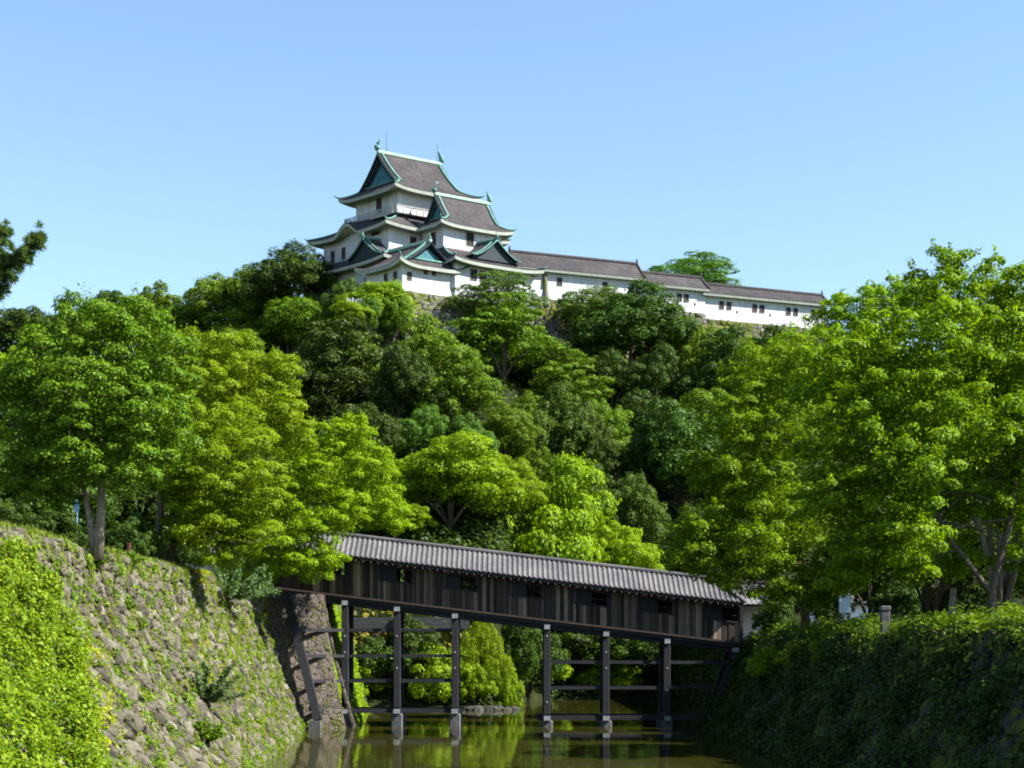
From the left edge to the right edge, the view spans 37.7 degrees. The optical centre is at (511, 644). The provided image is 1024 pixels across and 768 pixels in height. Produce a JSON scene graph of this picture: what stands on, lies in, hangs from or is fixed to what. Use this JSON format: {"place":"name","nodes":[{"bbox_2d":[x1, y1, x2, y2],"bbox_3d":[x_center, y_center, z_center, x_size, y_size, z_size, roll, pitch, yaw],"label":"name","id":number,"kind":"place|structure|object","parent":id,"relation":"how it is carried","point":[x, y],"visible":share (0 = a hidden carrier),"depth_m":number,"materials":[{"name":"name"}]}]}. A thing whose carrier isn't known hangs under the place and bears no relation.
{"place":"outdoors","nodes":[
{"label":"outdoors","id":0,"kind":"place"},
{"bbox_2d":[0,329,1023,707],"bbox_3d":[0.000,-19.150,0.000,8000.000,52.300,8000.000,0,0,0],"label":"ground","id":1,"kind":"structure","parent":0,"point":[382,699],"depth_m":137.81,"materials":[{"name":"green plant"}]},
{"bbox_2d":[0,217,47,303],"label":"pine tree","id":2,"kind":"object","parent":1,"relation":"on","point":[20,258],"visible":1,"depth_m":69.35,"materials":[{"name":"green plant"}]},
{"bbox_2d":[0,501,62,534],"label":"shrub","id":3,"kind":"object","parent":1,"relation":"on","point":[18,516],"visible":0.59,"depth_m":59.40,"materials":[{"name":"green plant"}]},
{"bbox_2d":[0,304,64,353],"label":"broadleaf tree","id":4,"kind":"object","parent":1,"relation":"on","point":[17,314],"visible":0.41,"depth_m":219.86,"materials":[{"name":"green plant"}]},
{"bbox_2d":[0,447,117,537],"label":"broadleaf tree","id":5,"kind":"object","parent":1,"relation":"on","point":[36,504],"visible":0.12,"depth_m":76.60,"materials":[{"name":"green plant"}]},
{"bbox_2d":[34,503,88,542],"bbox_3d":[-17.982,-4.180,60.108,2.245,2.959,2.291,0,0,0],"label":"shrub","id":6,"kind":"object","parent":1,"relation":"on","point":[67,525],"visible":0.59,"depth_m":59.75,"materials":[{"name":"green plant"}]},
{"bbox_2d":[73,435,195,561],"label":"broadleaf tree","id":7,"kind":"object","parent":1,"relation":"on","point":[145,504],"visible":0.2,"depth_m":81.65,"materials":[{"name":"green plant"}]},
{"bbox_2d":[104,509,168,558],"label":"shrub","id":8,"kind":"object","parent":1,"relation":"on","point":[126,532],"visible":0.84,"depth_m":67.63,"materials":[{"name":"green plant"}]},
{"bbox_2d":[0,526,305,767],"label":"stone wall","id":9,"kind":"structure","parent":1,"relation":"on","point":[156,708],"depth_m":54.40,"materials":[{"name":"grey stone"}]},
{"bbox_2d":[0,535,140,767],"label":"ivy","id":10,"kind":"object","parent":9,"relation":"attached to","point":[48,629],"visible":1,"depth_m":38.37,"materials":[{"name":"green plant"}]},
{"bbox_2d":[0,282,209,560],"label":"maple tree","id":11,"kind":"object","parent":9,"relation":"on","point":[115,425],"visible":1,"depth_m":51.85,"materials":[{"name":"green plant"}]},
{"bbox_2d":[0,518,243,582],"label":"grass","id":12,"kind":"structure","parent":9,"relation":"on","point":[76,541],"depth_m":52.38,"materials":[{"name":"green plant"}]},
{"bbox_2d":[0,521,306,767],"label":"wall plants","id":13,"kind":"object","parent":9,"relation":"attached to","point":[104,649],"depth_m":60.44,"materials":[{"name":"green plant"}]},
{"bbox_2d":[186,660,245,703],"bbox_3d":[-12.408,1.460,59.273,3.188,1.852,2.902,0,0,28],"label":"oleander shrub","id":14,"kind":"object","parent":9,"relation":"on","point":[217,691],"visible":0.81,"depth_m":58.99,"materials":[{"name":"green plant"}]},
{"bbox_2d":[143,320,319,575],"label":"maple tree","id":15,"kind":"object","parent":9,"relation":"on","point":[230,367],"visible":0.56,"depth_m":83.91,"materials":[{"name":"green plant"}]},
{"bbox_2d":[200,546,280,600],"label":"oleander shrub","id":16,"kind":"object","parent":9,"relation":"on","point":[251,587],"visible":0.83,"depth_m":76.36,"materials":[{"name":"green plant"}]},
{"bbox_2d":[231,409,416,593],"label":"maple tree","id":17,"kind":"object","parent":9,"relation":"on","point":[315,465],"visible":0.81,"depth_m":86.28,"materials":[{"name":"green plant"}]},
{"bbox_2d":[172,272,242,332],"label":"broadleaf tree","id":18,"kind":"object","parent":1,"relation":"on","point":[214,296],"visible":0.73,"depth_m":209.15,"materials":[{"name":"green plant"}]},
{"bbox_2d":[128,393,295,575],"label":"maple tree","id":19,"kind":"object","parent":1,"relation":"on","point":[196,473],"visible":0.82,"depth_m":68.72,"materials":[{"name":"green plant"}]},
{"bbox_2d":[199,292,276,352],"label":"broadleaf tree","id":20,"kind":"object","parent":1,"relation":"on","point":[246,323],"visible":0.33,"depth_m":205.96,"materials":[{"name":"green plant"}]},
{"bbox_2d":[220,264,292,347],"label":"broadleaf tree","id":21,"kind":"object","parent":1,"relation":"on","point":[235,282],"visible":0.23,"depth_m":206.74,"materials":[{"name":"green plant"}]},
{"bbox_2d":[248,296,312,354],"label":"broadleaf tree","id":22,"kind":"object","parent":1,"relation":"on","point":[262,331],"visible":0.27,"depth_m":204.47,"materials":[{"name":"green plant"}]},
{"bbox_2d":[238,238,338,353],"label":"broadleaf tree","id":23,"kind":"object","parent":1,"relation":"on","point":[289,268],"visible":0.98,"depth_m":202.98,"materials":[{"name":"green plant"}]},
{"bbox_2d":[261,286,336,348],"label":"broadleaf tree","id":24,"kind":"object","parent":1,"relation":"on","point":[297,310],"visible":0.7,"depth_m":200.40,"materials":[{"name":"green plant"}]},
{"bbox_2d":[253,337,344,430],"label":"broadleaf tree","id":25,"kind":"object","parent":1,"relation":"on","point":[319,399],"visible":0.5,"depth_m":157.38,"materials":[{"name":"green plant"}]},
{"bbox_2d":[264,593,357,728],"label":"stone abutment","id":26,"kind":"object","parent":1,"relation":"on","point":[304,609],"visible":0.48,"depth_m":90.39,"materials":[{"name":"grey stone"}]},
{"bbox_2d":[259,313,384,419],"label":"broadleaf tree","id":27,"kind":"object","parent":1,"relation":"on","point":[347,353],"visible":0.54,"depth_m":158.68,"materials":[{"name":"green plant"}]},
{"bbox_2d":[318,277,366,329],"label":"oak tree","id":28,"kind":"object","parent":1,"relation":"on","point":[341,289],"visible":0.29,"depth_m":194.62,"materials":[{"name":"green plant"}]},
{"bbox_2d":[332,402,406,467],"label":"broadleaf tree","id":29,"kind":"object","parent":1,"relation":"on","point":[388,430],"visible":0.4,"depth_m":139.95,"materials":[{"name":"green plant"}]},
{"bbox_2d":[328,279,415,345],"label":"maple tree","id":30,"kind":"object","parent":1,"relation":"on","point":[376,290],"visible":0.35,"depth_m":187.67,"materials":[{"name":"green plant"}]},
{"bbox_2d":[354,636,427,677],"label":"shrub","id":31,"kind":"object","parent":1,"relation":"on","point":[385,665],"visible":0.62,"depth_m":116.15,"materials":[{"name":"green plant"}]},
{"bbox_2d":[379,290,413,342],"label":"broadleaf tree","id":32,"kind":"object","parent":1,"relation":"on","point":[395,305],"visible":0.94,"depth_m":187.18,"materials":[{"name":"green plant"}]},
{"bbox_2d":[367,342,432,422],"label":"broadleaf tree","id":33,"kind":"object","parent":1,"relation":"on","point":[396,367],"visible":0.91,"depth_m":155.00,"materials":[{"name":"green plant"}]},
{"bbox_2d":[300,133,512,319],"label":"castle keep","id":34,"kind":"structure","parent":1,"relation":"on","point":[390,201],"depth_m":204.29,"materials":[{"name":"paint"}]},
{"bbox_2d":[354,607,461,645],"bbox_3d":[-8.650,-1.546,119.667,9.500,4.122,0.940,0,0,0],"label":"tree","id":35,"kind":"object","parent":1,"relation":"on","point":[367,612],"depth_m":119.65,"materials":[{"name":"green plant"}]},
{"bbox_2d":[354,612,468,641],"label":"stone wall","id":36,"kind":"structure","parent":1,"relation":"on","point":[382,622],"depth_m":118.90,"materials":[{"name":"grey wood"}]},
{"bbox_2d":[383,402,449,464],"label":"oak tree","id":37,"kind":"object","parent":1,"relation":"on","point":[422,428],"visible":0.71,"depth_m":144.25,"materials":[{"name":"green plant"}]},
{"bbox_2d":[382,365,450,420],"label":"broadleaf tree","id":38,"kind":"object","parent":1,"relation":"on","point":[406,411],"visible":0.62,"depth_m":155.19,"materials":[{"name":"green plant"}]},
{"bbox_2d":[390,613,447,673],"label":"shrub","id":39,"kind":"object","parent":1,"relation":"on","point":[422,638],"visible":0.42,"depth_m":117.31,"materials":[{"name":"green plant"}]},
{"bbox_2d":[376,311,488,400],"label":"broadleaf tree","id":40,"kind":"object","parent":1,"relation":"on","point":[436,347],"visible":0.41,"depth_m":160.79,"materials":[{"name":"green plant"}]},
{"bbox_2d":[407,642,483,703],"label":"shrub","id":41,"kind":"object","parent":1,"relation":"on","point":[437,667],"visible":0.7,"depth_m":114.93,"materials":[{"name":"green plant"}]},
{"bbox_2d":[374,428,527,529],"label":"maple tree","id":42,"kind":"object","parent":1,"relation":"on","point":[439,470],"visible":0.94,"depth_m":130.98,"materials":[{"name":"green plant"}]},
{"bbox_2d":[410,346,504,429],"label":"broadleaf tree","id":43,"kind":"object","parent":1,"relation":"on","point":[460,379],"visible":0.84,"depth_m":155.91,"materials":[{"name":"green plant"}]},
{"bbox_2d":[446,412,499,460],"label":"oak tree","id":44,"kind":"object","parent":1,"relation":"on","point":[459,424],"visible":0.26,"depth_m":145.73,"materials":[{"name":"green plant"}]},
{"bbox_2d":[448,665,498,703],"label":"shrub","id":45,"kind":"object","parent":1,"relation":"on","point":[487,686],"visible":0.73,"depth_m":115.56,"materials":[{"name":"green plant"}]},
{"bbox_2d":[460,621,504,676],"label":"shrub","id":46,"kind":"object","parent":1,"relation":"on","point":[474,641],"visible":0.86,"depth_m":116.42,"materials":[{"name":"green plant"}]},
{"bbox_2d":[244,527,746,729],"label":"covered bridge","id":47,"kind":"structure","parent":1,"relation":"on","point":[662,608],"depth_m":91.98,"materials":[{"name":"brown wood"}]},
{"bbox_2d":[442,270,551,329],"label":"feathery tree","id":48,"kind":"object","parent":1,"relation":"on","point":[504,285],"visible":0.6,"depth_m":193.80,"materials":[{"name":"green plant"}]},
{"bbox_2d":[455,454,548,524],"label":"maple tree","id":49,"kind":"object","parent":1,"relation":"on","point":[527,478],"visible":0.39,"depth_m":134.36,"materials":[{"name":"green plant"}]},
{"bbox_2d":[444,291,565,384],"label":"broadleaf tree","id":50,"kind":"object","parent":1,"relation":"on","point":[507,318],"visible":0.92,"depth_m":180.08,"materials":[{"name":"green plant"}]},
{"bbox_2d":[477,401,542,459],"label":"broadleaf tree","id":51,"kind":"object","parent":1,"relation":"on","point":[519,423],"visible":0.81,"depth_m":151.60,"materials":[{"name":"green plant"}]},
{"bbox_2d":[495,667,525,708],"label":"shrub","id":52,"kind":"object","parent":1,"relation":"on","point":[507,695],"visible":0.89,"depth_m":116.94,"materials":[{"name":"green plant"}]},
{"bbox_2d":[1,331,1020,705],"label":"undergrowth","id":53,"kind":"object","parent":1,"relation":"on","point":[425,535],"visible":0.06,"depth_m":135.17,"materials":[{"name":"green plant"}]},
{"bbox_2d":[501,625,539,687],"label":"shrub","id":54,"kind":"object","parent":1,"relation":"on","point":[515,640],"visible":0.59,"depth_m":123.22,"materials":[{"name":"green plant"}]},
{"bbox_2d":[497,433,559,482],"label":"broadleaf tree","id":55,"kind":"object","parent":1,"relation":"on","point":[541,466],"visible":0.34,"depth_m":153.86,"materials":[{"name":"green plant"}]},
{"bbox_2d":[499,334,572,381],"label":"broadleaf tree","id":56,"kind":"object","parent":1,"relation":"on","point":[528,374],"visible":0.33,"depth_m":186.36,"materials":[{"name":"green plant"}]},
{"bbox_2d":[521,629,570,700],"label":"shrub","id":57,"kind":"object","parent":1,"relation":"on","point":[556,653],"visible":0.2,"depth_m":132.43,"materials":[{"name":"green plant"}]},
{"bbox_2d":[503,452,622,632],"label":"maple tree","id":58,"kind":"object","parent":1,"relation":"on","point":[560,530],"visible":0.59,"depth_m":137.98,"materials":[{"name":"green plant"}]},
{"bbox_2d":[521,379,604,477],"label":"oak tree","id":59,"kind":"object","parent":1,"relation":"on","point":[556,419],"visible":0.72,"depth_m":162.22,"materials":[{"name":"green plant"}]},
{"bbox_2d":[284,290,844,365],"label":"castle rampart","id":60,"kind":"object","parent":1,"relation":"on","point":[552,323],"visible":0.09,"depth_m":201.41,"materials":[{"name":"stone"}]},
{"bbox_2d":[354,233,471,295],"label":"castle gatehouse","id":61,"kind":"object","parent":60,"relation":"on","point":[423,267],"visible":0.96,"depth_m":194.04,"materials":[{"name":"paint"}]},
{"bbox_2d":[408,181,546,307],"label":"keep","id":62,"kind":"structure","parent":60,"relation":"on","point":[463,231],"depth_m":200.59,"materials":[{"name":"paint"}]},
{"bbox_2d":[508,246,646,301],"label":"castle gallery","id":63,"kind":"object","parent":62,"relation":"attached to","point":[565,273],"visible":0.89,"depth_m":205.14,"materials":[{"name":"paint"}]},
{"bbox_2d":[630,266,710,315],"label":"castle gallery","id":64,"kind":"object","parent":60,"relation":"on","point":[686,290],"visible":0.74,"depth_m":210.92,"materials":[{"name":"paint"}]},
{"bbox_2d":[702,282,829,327],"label":"castle gallery","id":65,"kind":"object","parent":60,"relation":"on","point":[738,303],"visible":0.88,"depth_m":215.28,"materials":[{"name":"paint"}]},
{"bbox_2d":[521,348,616,408],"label":"broadleaf tree","id":66,"kind":"object","parent":1,"relation":"on","point":[575,369],"visible":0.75,"depth_m":181.01,"materials":[{"name":"green plant"}]},
{"bbox_2d":[537,629,611,669],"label":"shrub","id":67,"kind":"object","parent":1,"relation":"on","point":[570,642],"visible":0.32,"depth_m":137.97,"materials":[{"name":"green plant"}]},
{"bbox_2d":[560,394,621,471],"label":"oak tree","id":68,"kind":"object","parent":1,"relation":"on","point":[597,434],"visible":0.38,"depth_m":161.68,"materials":[{"name":"green plant"}]},
{"bbox_2d":[554,284,630,332],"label":"feathery tree","id":69,"kind":"object","parent":1,"relation":"on","point":[593,300],"visible":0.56,"depth_m":199.12,"materials":[{"name":"green plant"}]},
{"bbox_2d":[568,435,627,491],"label":"broadleaf tree","id":70,"kind":"object","parent":1,"relation":"on","point":[607,461],"visible":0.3,"depth_m":157.38,"materials":[{"name":"green plant"}]},
{"bbox_2d":[574,651,644,694],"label":"shrub","id":71,"kind":"object","parent":1,"relation":"on","point":[624,674],"visible":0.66,"depth_m":137.64,"materials":[{"name":"green plant"}]},
{"bbox_2d":[589,397,634,456],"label":"broadleaf tree","id":72,"kind":"object","parent":1,"relation":"on","point":[621,430],"visible":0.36,"depth_m":167.69,"materials":[{"name":"green plant"}]},
{"bbox_2d":[585,346,647,409],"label":"broadleaf tree","id":73,"kind":"object","parent":1,"relation":"on","point":[612,367],"visible":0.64,"depth_m":183.49,"materials":[{"name":"green plant"}]},
{"bbox_2d":[575,519,667,645],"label":"maple tree","id":74,"kind":"object","parent":1,"relation":"on","point":[620,548],"visible":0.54,"depth_m":138.60,"materials":[{"name":"green plant"}]},
{"bbox_2d":[582,638,675,677],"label":"shrub","id":75,"kind":"object","parent":1,"relation":"on","point":[631,649],"visible":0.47,"depth_m":136.69,"materials":[{"name":"green plant"}]},
{"bbox_2d":[563,275,701,375],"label":"broadleaf tree","id":76,"kind":"object","parent":1,"relation":"on","point":[620,325],"visible":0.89,"depth_m":192.19,"materials":[{"name":"green plant"}]},
{"bbox_2d":[602,471,672,553],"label":"oak tree","id":77,"kind":"object","parent":1,"relation":"on","point":[637,512],"visible":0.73,"depth_m":148.18,"materials":[{"name":"green plant"}]},
{"bbox_2d":[618,387,664,449],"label":"broadleaf tree","id":78,"kind":"object","parent":1,"relation":"on","point":[638,406],"visible":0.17,"depth_m":170.94,"materials":[{"name":"green plant"}]},
{"bbox_2d":[618,437,675,488],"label":"broadleaf tree","id":79,"kind":"object","parent":1,"relation":"on","point":[642,465],"visible":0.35,"depth_m":159.44,"materials":[{"name":"green plant"}]},
{"bbox_2d":[620,341,679,410],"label":"broadleaf tree","id":80,"kind":"object","parent":1,"relation":"on","point":[653,372],"visible":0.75,"depth_m":183.78,"materials":[{"name":"green plant"}]},
{"bbox_2d":[632,315,718,385],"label":"broadleaf tree","id":81,"kind":"object","parent":1,"relation":"on","point":[686,354],"visible":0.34,"depth_m":194.37,"materials":[{"name":"green plant"}]},
{"bbox_2d":[630,395,748,513],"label":"broadleaf tree","id":82,"kind":"object","parent":1,"relation":"on","point":[671,433],"visible":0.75,"depth_m":155.34,"materials":[{"name":"green plant"}]},
{"bbox_2d":[647,250,742,285],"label":"feathery tree","id":83,"kind":"object","parent":1,"relation":"on","point":[698,266],"visible":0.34,"depth_m":229.86,"materials":[{"name":"green plant"}]},
{"bbox_2d":[674,647,722,700],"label":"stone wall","id":84,"kind":"structure","parent":1,"relation":"on","point":[696,673],"depth_m":119.20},
{"bbox_2d":[671,645,723,710],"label":"ivy","id":85,"kind":"object","parent":84,"relation":"attached to","point":[691,653],"visible":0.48,"depth_m":121.06,"materials":[{"name":"green plant"}]},
{"bbox_2d":[665,322,759,407],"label":"broadleaf tree","id":86,"kind":"object","parent":1,"relation":"on","point":[705,377],"visible":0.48,"depth_m":185.15,"materials":[{"name":"green plant"}]},
{"bbox_2d":[678,387,754,443],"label":"broadleaf tree","id":87,"kind":"object","parent":1,"relation":"on","point":[704,399],"visible":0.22,"depth_m":172.83,"materials":[{"name":"green plant"}]},
{"bbox_2d":[680,421,810,523],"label":"broadleaf tree","id":88,"kind":"object","parent":1,"relation":"on","point":[700,494],"visible":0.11,"depth_m":151.14,"materials":[{"name":"green plant"}]},
{"bbox_2d":[715,319,802,421],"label":"broadleaf tree","id":89,"kind":"object","parent":1,"relation":"on","point":[763,340],"visible":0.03,"depth_m":182.27,"materials":[{"name":"green plant"}]},
{"bbox_2d":[751,582,795,635],"bbox_3d":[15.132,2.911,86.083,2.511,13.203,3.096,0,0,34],"label":"shrub","id":90,"kind":"object","parent":1,"relation":"on","point":[767,618],"visible":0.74,"depth_m":85.46,"materials":[{"name":"green plant"}]},
{"bbox_2d":[664,322,884,635],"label":"maple tree","id":91,"kind":"object","parent":1,"relation":"on","point":[755,392],"visible":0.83,"depth_m":78.71,"materials":[{"name":"green plant"}]},
{"bbox_2d":[740,269,941,622],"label":"maple tree","id":92,"kind":"object","parent":1,"relation":"on","point":[840,300],"visible":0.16,"depth_m":97.44,"materials":[{"name":"green plant"}]},
{"bbox_2d":[705,629,1023,767],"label":"stone wall","id":93,"kind":"structure","parent":1,"relation":"on","point":[1015,708],"depth_m":49.68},
{"bbox_2d":[689,614,1023,767],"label":"ivy","id":94,"kind":"object","parent":93,"relation":"attached to","point":[895,699],"visible":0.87,"depth_m":56.13,"materials":[{"name":"green plant"}]},
{"bbox_2d":[808,509,920,616],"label":"broadleaf tree","id":95,"kind":"object","parent":1,"relation":"on","point":[891,583],"visible":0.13,"depth_m":89.84,"materials":[{"name":"green plant"}]},
{"bbox_2d":[744,600,1023,642],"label":"bank plants","id":96,"kind":"object","parent":1,"relation":"on","point":[935,621],"visible":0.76,"depth_m":56.89,"materials":[{"name":"green plant"}]},
{"bbox_2d":[869,580,923,618],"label":"shrub","id":97,"kind":"object","parent":1,"relation":"on","point":[910,600],"visible":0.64,"depth_m":87.70,"materials":[{"name":"green plant"}]},
{"bbox_2d":[778,238,1023,627],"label":"maple tree","id":98,"kind":"object","parent":1,"relation":"on","point":[934,324],"visible":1,"depth_m":51.84,"materials":[{"name":"green plant"}]},
{"bbox_2d":[824,485,1014,614],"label":"broadleaf tree","id":99,"kind":"object","parent":1,"relation":"on","point":[927,600],"visible":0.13,"depth_m":77.53,"materials":[{"name":"green plant"}]},
{"bbox_2d":[874,278,1023,611],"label":"maple tree","id":100,"kind":"object","parent":1,"relation":"on","point":[1005,585],"visible":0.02,"depth_m":65.72,"materials":[{"name":"green plant"}]},
{"bbox_2d":[915,575,986,614],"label":"shrub","id":101,"kind":"object","parent":1,"relation":"on","point":[967,599],"visible":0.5,"depth_m":79.02,"materials":[{"name":"green plant"}]},
{"bbox_2d":[0,0,1023,413],"label":"sky","id":102,"kind":"structure","parent":0,"point":[812,146],"materials":[{"name":"blue"}]},
{"bbox_2d":[259,700,798,767],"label":"moat water","id":103,"kind":"structure","parent":0,"point":[521,738],"depth_m":76.14,"materials":[{"name":"green liquid"}]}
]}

